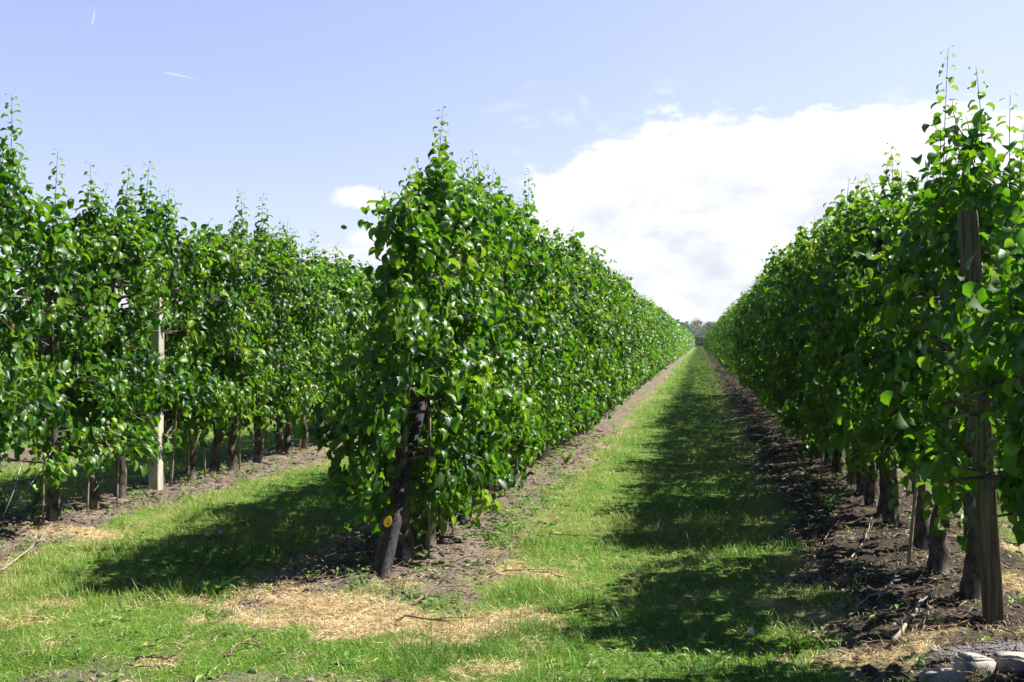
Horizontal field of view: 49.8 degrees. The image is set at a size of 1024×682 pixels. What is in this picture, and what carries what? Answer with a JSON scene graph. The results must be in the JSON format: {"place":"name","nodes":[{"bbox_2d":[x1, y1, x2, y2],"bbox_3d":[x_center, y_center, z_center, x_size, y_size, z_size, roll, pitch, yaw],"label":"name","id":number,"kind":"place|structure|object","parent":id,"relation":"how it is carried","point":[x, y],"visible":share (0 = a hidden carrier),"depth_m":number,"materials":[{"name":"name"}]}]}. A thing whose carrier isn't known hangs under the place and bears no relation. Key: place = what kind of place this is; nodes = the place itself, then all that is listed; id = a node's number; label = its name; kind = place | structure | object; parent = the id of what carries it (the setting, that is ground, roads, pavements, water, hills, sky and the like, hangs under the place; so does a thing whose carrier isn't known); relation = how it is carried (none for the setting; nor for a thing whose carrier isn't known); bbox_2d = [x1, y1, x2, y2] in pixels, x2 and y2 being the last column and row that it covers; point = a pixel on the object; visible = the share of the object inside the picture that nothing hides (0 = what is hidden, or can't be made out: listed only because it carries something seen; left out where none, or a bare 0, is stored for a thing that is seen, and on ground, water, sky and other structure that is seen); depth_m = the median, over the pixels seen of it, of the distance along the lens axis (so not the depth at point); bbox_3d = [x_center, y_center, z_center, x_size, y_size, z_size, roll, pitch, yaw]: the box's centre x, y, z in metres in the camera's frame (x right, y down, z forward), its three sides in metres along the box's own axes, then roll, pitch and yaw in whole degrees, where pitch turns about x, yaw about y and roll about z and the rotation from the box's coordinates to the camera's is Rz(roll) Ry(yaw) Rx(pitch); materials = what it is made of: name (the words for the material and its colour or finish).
{"place":"outdoors","nodes":[
{"label":"outdoors","id":0,"kind":"place"},
{"bbox_2d":[0,346,1023,681],"bbox_3d":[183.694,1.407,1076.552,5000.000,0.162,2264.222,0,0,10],"label":"ground","id":1,"kind":"structure","parent":0,"point":[752,406],"depth_m":6.77,"materials":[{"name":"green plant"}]},
{"bbox_2d":[0,288,33,448],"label":"pear tree","id":2,"kind":"object","parent":1,"relation":"on","point":[8,396],"visible":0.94,"depth_m":7.23,"materials":[{"name":"green plant"}]},
{"bbox_2d":[17,471,47,512],"bbox_3d":[-3.905,1.245,9.036,0.274,0.343,0.228,0,0,10],"label":"weed plant","id":3,"kind":"object","parent":1,"relation":"on","point":[38,495],"visible":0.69,"depth_m":9.00,"materials":[{"name":"green plant"}]},
{"bbox_2d":[0,89,76,496],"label":"pear tree","id":4,"kind":"object","parent":1,"relation":"on","point":[12,221],"visible":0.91,"depth_m":7.87,"materials":[{"name":"green plant"}]},
{"bbox_2d":[0,148,148,520],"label":"pear tree","id":5,"kind":"object","parent":1,"relation":"on","point":[94,382],"visible":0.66,"depth_m":8.56,"materials":[{"name":"green plant"}]},
{"bbox_2d":[26,163,173,497],"bbox_3d":[-3.469,-0.057,9.587,1.181,3.085,1.466,0,0,10],"label":"pear tree","id":6,"kind":"object","parent":1,"relation":"on","point":[126,318],"visible":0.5,"depth_m":9.43,"materials":[{"name":"green plant"}]},
{"bbox_2d":[15,161,185,508],"bbox_3d":[-3.465,0.002,9.220,1.248,2.997,1.269,0,0,10],"label":"pear tree","id":7,"kind":"object","parent":1,"relation":"on","point":[124,347],"visible":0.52,"depth_m":9.20,"materials":[{"name":"green plant"}]},
{"bbox_2d":[149,262,164,489],"bbox_3d":[-3.330,0.411,10.331,0.117,2.302,0.108,0,0,10],"label":"concrete post","id":8,"kind":"object","parent":1,"relation":"on","point":[156,470],"visible":0.39,"depth_m":10.28,"materials":[{"name":"beige concrete"}]},
{"bbox_2d":[102,158,232,486],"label":"pear tree","id":9,"kind":"object","parent":1,"relation":"on","point":[182,382],"visible":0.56,"depth_m":10.48,"materials":[{"name":"green plant"}]},
{"bbox_2d":[134,628,200,663],"bbox_3d":[-1.561,1.401,5.070,0.237,0.090,0.297,0,0,10],"label":"fallen branch","id":10,"kind":"object","parent":1,"relation":"on","point":[149,656],"visible":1,"depth_m":4.95,"materials":[{"name":"brown wood"}]},
{"bbox_2d":[170,393,178,486],"bbox_3d":[-3.208,0.838,10.502,0.017,1.151,0.116,0,0,35],"label":"bamboo cane","id":11,"kind":"object","parent":1,"relation":"on","point":[174,443],"visible":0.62,"depth_m":10.48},
{"bbox_2d":[132,221,257,479],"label":"pear tree","id":12,"kind":"object","parent":1,"relation":"on","point":[221,303],"visible":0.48,"depth_m":10.94,"materials":[{"name":"green plant"}]},
{"bbox_2d":[191,668,221,681],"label":"dandelion plant","id":13,"kind":"object","parent":1,"relation":"on","point":[210,674],"visible":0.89,"depth_m":4.74,"materials":[{"name":"green plant"}]},
{"bbox_2d":[196,578,235,594],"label":"dock plant","id":14,"kind":"object","parent":1,"relation":"on","point":[224,585],"visible":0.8,"depth_m":6.34,"materials":[{"name":"green plant"}]},
{"bbox_2d":[168,217,289,473],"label":"pear tree","id":15,"kind":"object","parent":1,"relation":"on","point":[214,466],"visible":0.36,"depth_m":11.57,"materials":[{"name":"green plant"}]},
{"bbox_2d":[184,190,298,470],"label":"pear tree","id":16,"kind":"object","parent":1,"relation":"on","point":[230,441],"visible":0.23,"depth_m":11.93,"materials":[{"name":"green plant"}]},
{"bbox_2d":[224,623,274,656],"bbox_3d":[-1.242,1.400,5.162,0.232,0.103,0.159,0,0,-23],"label":"fallen branch","id":17,"kind":"object","parent":1,"relation":"on","point":[232,647],"visible":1,"depth_m":5.15,"materials":[{"name":"beige wood"}]},
{"bbox_2d":[216,193,322,462],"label":"pear tree","id":18,"kind":"object","parent":1,"relation":"on","point":[262,240],"visible":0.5,"depth_m":12.66,"materials":[{"name":"green plant"}]},
{"bbox_2d":[242,218,335,454],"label":"pear tree","id":19,"kind":"object","parent":1,"relation":"on","point":[280,445],"visible":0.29,"depth_m":13.32,"materials":[{"name":"green plant"}]},
{"bbox_2d":[261,226,346,452],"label":"pear tree","id":20,"kind":"object","parent":1,"relation":"on","point":[287,430],"visible":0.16,"depth_m":13.61,"materials":[{"name":"green plant"}]},
{"bbox_2d":[267,245,347,448],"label":"pear tree","id":21,"kind":"object","parent":1,"relation":"on","point":[318,333],"visible":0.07,"depth_m":14.20,"materials":[{"name":"green plant"}]},
{"bbox_2d":[297,232,359,443],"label":"pear tree","id":22,"kind":"object","parent":1,"relation":"on","point":[335,344],"visible":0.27,"depth_m":14.65,"materials":[{"name":"green plant"}]},
{"bbox_2d":[316,243,374,433],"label":"pear tree","id":23,"kind":"object","parent":1,"relation":"on","point":[347,312],"visible":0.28,"depth_m":15.38,"materials":[{"name":"green plant"}]},
{"bbox_2d":[332,253,378,419],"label":"pear tree","id":24,"kind":"object","parent":1,"relation":"on","point":[358,304],"visible":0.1,"depth_m":15.92,"materials":[{"name":"green plant"}]},
{"bbox_2d":[343,261,388,421],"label":"pear tree","id":25,"kind":"object","parent":1,"relation":"on","point":[369,325],"visible":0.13,"depth_m":16.52,"materials":[{"name":"green plant"}]},
{"bbox_2d":[373,459,395,573],"bbox_3d":[-0.767,1.036,6.878,0.056,0.905,0.760,0,0,8],"label":"wooden post","id":26,"kind":"object","parent":1,"relation":"on","point":[381,545],"visible":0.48,"depth_m":6.72,"materials":[{"name":"wood"}]},
{"bbox_2d":[289,166,502,561],"bbox_3d":[-0.716,0.219,7.073,1.191,2.548,1.301,0,0,40],"label":"pear tree","id":27,"kind":"object","parent":1,"relation":"on","point":[404,347],"visible":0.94,"depth_m":6.83,"materials":[{"name":"green plant"}]},
{"bbox_2d":[379,327,442,580],"bbox_3d":[-0.624,0.600,7.191,0.071,1.788,1.662,0,0,10],"label":"leaning post","id":28,"kind":"object","parent":1,"relation":"on","point":[393,536],"visible":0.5,"depth_m":6.79,"materials":[{"name":"wood"}]},
{"bbox_2d":[428,407,430,556],"bbox_3d":[-0.537,0.932,7.168,0.017,1.000,0.027,0,0,-39],"label":"bamboo cane","id":29,"kind":"object","parent":1,"relation":"on","point":[429,440],"visible":0.7,"depth_m":7.16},
{"bbox_2d":[393,615,480,627],"bbox_3d":[-0.395,1.419,5.561,0.466,0.054,0.105,0,0,14],"label":"fallen branch","id":30,"kind":"object","parent":1,"relation":"on","point":[437,619],"visible":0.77,"depth_m":5.57,"materials":[{"name":"brown wood"}]},
{"bbox_2d":[344,130,537,545],"bbox_3d":[-0.595,0.043,7.633,1.306,2.886,1.299,0,0,-43],"label":"pear tree","id":31,"kind":"object","parent":1,"relation":"on","point":[437,193],"visible":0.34,"depth_m":7.52,"materials":[{"name":"green plant"}]},
{"bbox_2d":[357,106,532,530],"bbox_3d":[-0.530,-0.126,8.097,1.196,3.203,1.300,0,0,-37],"label":"pear tree","id":32,"kind":"object","parent":1,"relation":"on","point":[478,276],"visible":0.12,"depth_m":7.89,"materials":[{"name":"green plant"}]},
{"bbox_2d":[421,148,530,522],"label":"pear tree","id":33,"kind":"object","parent":1,"relation":"on","point":[507,356],"visible":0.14,"depth_m":8.43,"materials":[{"name":"green plant"}]},
{"bbox_2d":[422,157,549,471],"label":"pear tree","id":34,"kind":"object","parent":1,"relation":"on","point":[520,448],"visible":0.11,"depth_m":9.32,"materials":[{"name":"green plant"}]},
{"bbox_2d":[0,353,1023,681],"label":"grass","id":35,"kind":"structure","parent":1,"relation":"on","point":[52,581],"depth_m":6.63,"materials":[{"name":"green plant"}]},
{"bbox_2d":[0,386,1023,681],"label":"dry grass","id":36,"kind":"structure","parent":1,"relation":"on","point":[462,622],"depth_m":5.82,"materials":[{"name":"plant"}]},
{"bbox_2d":[0,429,1023,681],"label":"twig litter","id":37,"kind":"object","parent":1,"relation":"on","point":[612,555],"visible":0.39,"depth_m":7.42,"materials":[{"name":"brown plant"}]},
{"bbox_2d":[463,164,560,498],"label":"pear tree","id":38,"kind":"object","parent":1,"relation":"on","point":[520,332],"visible":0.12,"depth_m":9.78,"materials":[{"name":"green plant"}]},
{"bbox_2d":[0,436,1023,681],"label":"weeds","id":39,"kind":"object","parent":1,"relation":"on","point":[520,528],"visible":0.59,"depth_m":7.85,"materials":[{"name":"green plant"}]},
{"bbox_2d":[0,462,1023,681],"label":"leaf litter","id":40,"kind":"object","parent":1,"relation":"on","point":[819,577],"visible":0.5,"depth_m":6.75,"materials":[{"name":"brown plant"}]},
{"bbox_2d":[495,195,559,489],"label":"pear tree","id":41,"kind":"object","parent":1,"relation":"on","point":[533,338],"visible":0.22,"depth_m":10.37,"materials":[{"name":"green plant"}]},
{"bbox_2d":[497,187,559,482],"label":"pear tree","id":42,"kind":"object","parent":1,"relation":"on","point":[531,275],"visible":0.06,"depth_m":10.90,"materials":[{"name":"green plant"}]},
{"bbox_2d":[516,201,582,473],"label":"pear tree","id":43,"kind":"object","parent":1,"relation":"on","point":[548,337],"visible":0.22,"depth_m":11.39,"materials":[{"name":"green plant"}]},
{"bbox_2d":[523,168,577,466],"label":"pear tree","id":44,"kind":"object","parent":1,"relation":"on","point":[564,345],"visible":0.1,"depth_m":12.24,"materials":[{"name":"green plant"}]},
{"bbox_2d":[526,226,586,460],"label":"pear tree","id":45,"kind":"object","parent":1,"relation":"on","point":[565,335],"visible":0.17,"depth_m":12.86,"materials":[{"name":"green plant"}]},
{"bbox_2d":[539,220,589,455],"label":"pear tree","id":46,"kind":"object","parent":1,"relation":"on","point":[583,369],"visible":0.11,"depth_m":13.30,"materials":[{"name":"green plant"}]},
{"bbox_2d":[547,233,594,449],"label":"pear tree","id":47,"kind":"object","parent":1,"relation":"on","point":[587,351],"visible":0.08,"depth_m":14.05,"materials":[{"name":"green plant"}]},
{"bbox_2d":[547,236,608,444],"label":"pear tree","id":48,"kind":"object","parent":1,"relation":"on","point":[582,312],"visible":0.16,"depth_m":14.53,"materials":[{"name":"green plant"}]},
{"bbox_2d":[565,256,595,442],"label":"pear tree","id":49,"kind":"object","parent":1,"relation":"on","point":[582,282],"visible":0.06,"depth_m":15.24,"materials":[{"name":"green plant"}]},
{"bbox_2d":[563,228,618,439],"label":"pear tree","id":50,"kind":"object","parent":1,"relation":"on","point":[575,245],"visible":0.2,"depth_m":15.74,"materials":[{"name":"green plant"}]},
{"bbox_2d":[574,255,615,435],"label":"pear tree","id":51,"kind":"object","parent":1,"relation":"on","point":[598,368],"visible":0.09,"depth_m":16.39,"materials":[{"name":"green plant"}]},
{"bbox_2d":[576,264,618,433],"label":"pear tree","id":52,"kind":"object","parent":1,"relation":"on","point":[608,337],"visible":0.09,"depth_m":16.97,"materials":[{"name":"green plant"}]},
{"bbox_2d":[585,262,617,426],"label":"pear tree","id":53,"kind":"object","parent":1,"relation":"on","point":[601,279],"visible":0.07,"depth_m":17.44,"materials":[{"name":"green plant"}]},
{"bbox_2d":[581,241,624,416],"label":"pear tree","id":54,"kind":"object","parent":1,"relation":"on","point":[622,348],"visible":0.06,"depth_m":19.38,"materials":[{"name":"green plant"}]},
{"bbox_2d":[585,246,626,423],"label":"pear tree","id":55,"kind":"object","parent":1,"relation":"on","point":[620,342],"visible":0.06,"depth_m":18.24,"materials":[{"name":"green plant"}]},
{"bbox_2d":[604,275,625,405],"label":"pear tree","id":56,"kind":"object","parent":1,"relation":"on","point":[614,311],"visible":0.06,"depth_m":20.10,"materials":[{"name":"green plant"}]},
{"bbox_2d":[601,264,630,414],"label":"pear tree","id":57,"kind":"object","parent":1,"relation":"on","point":[622,321],"visible":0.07,"depth_m":20.81,"materials":[{"name":"green plant"}]},
{"bbox_2d":[603,288,629,413],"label":"pear tree","id":58,"kind":"object","parent":1,"relation":"on","point":[620,361],"visible":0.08,"depth_m":21.05,"materials":[{"name":"green plant"}]},
{"bbox_2d":[605,266,632,410],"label":"pear tree","id":59,"kind":"object","parent":1,"relation":"on","point":[628,337],"visible":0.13,"depth_m":21.68,"materials":[{"name":"green plant"}]},
{"bbox_2d":[608,282,638,408],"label":"pear tree","id":60,"kind":"object","parent":1,"relation":"on","point":[631,332],"visible":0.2,"depth_m":22.29,"materials":[{"name":"green plant"}]},
{"bbox_2d":[610,275,642,406],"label":"pear tree","id":61,"kind":"object","parent":1,"relation":"on","point":[636,369],"visible":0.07,"depth_m":22.87,"materials":[{"name":"green plant"}]},
{"bbox_2d":[621,280,642,400],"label":"pear tree","id":62,"kind":"object","parent":1,"relation":"on","point":[635,322],"visible":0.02,"depth_m":24.72,"materials":[{"name":"green plant"}]},
{"bbox_2d":[622,299,646,396],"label":"pear tree","id":63,"kind":"object","parent":1,"relation":"on","point":[641,354],"visible":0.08,"depth_m":25.84,"materials":[{"name":"green plant"}]},
{"bbox_2d":[623,272,651,388],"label":"pear tree","id":64,"kind":"object","parent":1,"relation":"on","point":[643,343],"visible":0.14,"depth_m":27.01,"materials":[{"name":"green plant"}]},
{"bbox_2d":[668,315,724,361],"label":"distant pear trees","id":65,"kind":"object","parent":1,"relation":"on","point":[684,341],"visible":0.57,"depth_m":77.52,"materials":[{"name":"green plant"}]},
{"bbox_2d":[735,275,759,389],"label":"pear tree","id":66,"kind":"object","parent":1,"relation":"on","point":[742,359],"visible":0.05,"depth_m":25.21,"materials":[{"name":"green plant"}]},
{"bbox_2d":[738,265,767,401],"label":"pear tree","id":67,"kind":"object","parent":1,"relation":"on","point":[754,314],"visible":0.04,"depth_m":21.54,"materials":[{"name":"green plant"}]},
{"bbox_2d":[745,268,768,402],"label":"pear tree","id":68,"kind":"object","parent":1,"relation":"on","point":[759,307],"visible":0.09,"depth_m":20.77,"materials":[{"name":"green plant"}]},
{"bbox_2d":[746,254,777,396],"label":"pear tree","id":69,"kind":"object","parent":1,"relation":"on","point":[752,370],"visible":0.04,"depth_m":20.32,"materials":[{"name":"green plant"}]},
{"bbox_2d":[752,281,779,406],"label":"pear tree","id":70,"kind":"object","parent":1,"relation":"on","point":[761,361],"visible":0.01,"depth_m":18.52,"materials":[{"name":"green plant"}]},
{"bbox_2d":[746,239,789,420],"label":"pear tree","id":71,"kind":"object","parent":1,"relation":"on","point":[773,259],"visible":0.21,"depth_m":18.81,"materials":[{"name":"green plant"}]},
{"bbox_2d":[752,251,792,428],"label":"pear tree","id":72,"kind":"object","parent":1,"relation":"on","point":[756,352],"visible":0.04,"depth_m":17.10,"materials":[{"name":"green plant"}]},
{"bbox_2d":[758,236,802,435],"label":"pear tree","id":73,"kind":"object","parent":1,"relation":"on","point":[772,314],"visible":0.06,"depth_m":16.04,"materials":[{"name":"green plant"}]},
{"bbox_2d":[759,246,808,440],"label":"pear tree","id":74,"kind":"object","parent":1,"relation":"on","point":[780,280],"visible":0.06,"depth_m":14.76,"materials":[{"name":"green plant"}]},
{"bbox_2d":[766,250,801,438],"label":"pear tree","id":75,"kind":"object","parent":1,"relation":"on","point":[777,292],"visible":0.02,"depth_m":15.33,"materials":[{"name":"green plant"}]},
{"bbox_2d":[760,218,817,451],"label":"pear tree","id":76,"kind":"object","parent":1,"relation":"on","point":[772,348],"visible":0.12,"depth_m":13.54,"materials":[{"name":"green plant"}]},
{"bbox_2d":[767,267,811,446],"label":"pear tree","id":77,"kind":"object","parent":1,"relation":"on","point":[784,315],"depth_m":13.94,"materials":[{"name":"green plant"}]},
{"bbox_2d":[761,215,827,458],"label":"pear tree","id":78,"kind":"object","parent":1,"relation":"on","point":[790,317],"visible":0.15,"depth_m":12.93,"materials":[{"name":"green plant"}]},
{"bbox_2d":[776,629,814,653],"bbox_3d":[1.319,1.423,5.131,0.188,0.139,0.188,0,0,10],"label":"grass tuft","id":79,"kind":"object","parent":1,"relation":"on","point":[792,645],"visible":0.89,"depth_m":5.12,"materials":[{"name":"green plant"}]},
{"bbox_2d":[771,214,850,467],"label":"pear tree","id":80,"kind":"object","parent":1,"relation":"on","point":[798,267],"visible":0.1,"depth_m":12.48,"materials":[{"name":"green plant"}]},
{"bbox_2d":[775,218,857,485],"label":"pear tree","id":81,"kind":"object","parent":1,"relation":"on","point":[853,475],"visible":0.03,"depth_m":10.59,"materials":[{"name":"green plant"}]},
{"bbox_2d":[786,236,850,470],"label":"pear tree","id":82,"kind":"object","parent":1,"relation":"on","point":[803,382],"visible":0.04,"depth_m":11.81,"materials":[{"name":"green plant"}]},
{"bbox_2d":[791,199,851,476],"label":"pear tree","id":83,"kind":"object","parent":1,"relation":"on","point":[839,462],"visible":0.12,"depth_m":11.13,"materials":[{"name":"green plant"}]},
{"bbox_2d":[806,482,856,516],"bbox_3d":[2.558,1.274,8.828,0.399,0.275,0.453,0,0,10],"label":"weed plant","id":84,"kind":"object","parent":1,"relation":"on","point":[829,508],"visible":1,"depth_m":8.82,"materials":[{"name":"green plant"}]},
{"bbox_2d":[795,194,879,506],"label":"pear tree","id":85,"kind":"object","parent":1,"relation":"on","point":[871,494],"visible":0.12,"depth_m":9.36,"materials":[{"name":"green plant"}]},
{"bbox_2d":[800,178,885,495],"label":"pear tree","id":86,"kind":"object","parent":1,"relation":"on","point":[860,482],"visible":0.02,"depth_m":9.82,"materials":[{"name":"green plant"}]},
{"bbox_2d":[805,178,882,491],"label":"pear tree","id":87,"kind":"object","parent":1,"relation":"on","point":[836,213],"visible":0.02,"depth_m":9.73,"materials":[{"name":"green plant"}]},
{"bbox_2d":[795,173,921,515],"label":"pear tree","id":88,"kind":"object","parent":1,"relation":"on","point":[853,336],"visible":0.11,"depth_m":8.67,"materials":[{"name":"green plant"}]},
{"bbox_2d":[809,142,927,524],"bbox_3d":[2.794,-0.011,8.378,1.273,2.985,1.139,0,0,-29],"label":"pear tree","id":89,"kind":"object","parent":1,"relation":"on","point":[888,515],"visible":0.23,"depth_m":8.25,"materials":[{"name":"green plant"}]},
{"bbox_2d":[813,178,959,550],"bbox_3d":[2.626,0.193,7.193,1.222,2.565,1.304,0,0,10],"label":"pear tree","id":90,"kind":"object","parent":1,"relation":"on","point":[921,532],"visible":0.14,"depth_m":7.26,"materials":[{"name":"green plant"}]},
{"bbox_2d":[853,609,957,645],"bbox_3d":[1.859,1.364,5.228,0.510,0.134,0.209,0,0,-30],"label":"fallen branch","id":91,"kind":"object","parent":1,"relation":"on","point":[861,641],"visible":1,"depth_m":5.17,"materials":[{"name":"brown wood"}]},
{"bbox_2d":[890,588,936,642],"bbox_3d":[2.050,1.356,5.566,0.072,0.084,1.114,0,0,29],"label":"fallen branch","id":92,"kind":"object","parent":1,"relation":"on","point":[905,624],"visible":0.99,"depth_m":5.39,"materials":[{"name":"wood"}]},
{"bbox_2d":[907,400,925,564],"bbox_3d":[2.533,0.759,6.868,0.153,1.352,0.024,0,0,1],"label":"bamboo cane","id":93,"kind":"object","parent":1,"relation":"on","point":[915,493],"visible":0.34,"depth_m":6.86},
{"bbox_2d":[829,45,1008,574],"bbox_3d":[2.618,-0.102,6.667,1.318,3.161,1.296,0,0,10],"label":"pear tree","id":94,"kind":"object","parent":1,"relation":"on","point":[939,556],"visible":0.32,"depth_m":6.53,"materials":[{"name":"green plant"}]},
{"bbox_2d":[857,67,1023,600],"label":"pear tree","id":95,"kind":"object","parent":1,"relation":"on","point":[970,189],"visible":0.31,"depth_m":5.84,"materials":[{"name":"green plant"}]},
{"bbox_2d":[919,668,966,681],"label":"stone","id":96,"kind":"object","parent":1,"relation":"on","point":[932,675],"visible":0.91,"depth_m":4.51,"materials":[{"name":"grey stone"}]},
{"bbox_2d":[880,93,1023,529],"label":"pear tree","id":97,"kind":"object","parent":1,"relation":"on","point":[985,379],"visible":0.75,"depth_m":4.79,"materials":[{"name":"green plant"}]},
{"bbox_2d":[954,651,995,674],"bbox_3d":[1.967,1.387,4.687,0.154,0.101,0.124,9,0,-19],"label":"stone","id":98,"kind":"object","parent":1,"relation":"on","point":[973,661],"visible":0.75,"depth_m":4.65,"materials":[{"name":"grey stone"}]},
{"bbox_2d":[957,210,1004,623],"bbox_3d":[2.311,0.445,5.420,0.210,2.170,0.114,0,0,10],"label":"wooden post","id":99,"kind":"object","parent":1,"relation":"on","point":[986,500],"visible":0.58,"depth_m":5.37,"materials":[{"name":"brown wood"}]},
{"bbox_2d":[951,228,1023,545],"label":"pear tree","id":100,"kind":"object","parent":1,"relation":"on","point":[1011,456],"visible":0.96,"depth_m":4.30,"materials":[{"name":"green plant"}]},
{"bbox_2d":[992,650,1023,671],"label":"stone","id":101,"kind":"object","parent":1,"relation":"on","point":[1013,660],"visible":0.77,"depth_m":4.66,"materials":[{"name":"grey stone"}]},
{"bbox_2d":[0,0,1023,327],"label":"sky","id":102,"kind":"structure","parent":0,"point":[683,139],"materials":[{"name":"blue"}]},
{"bbox_2d":[928,638,1023,673],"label":"gravel","id":103,"kind":"structure","parent":0,"point":[991,646],"depth_m":4.91,"materials":[{"name":"grey gravel"}]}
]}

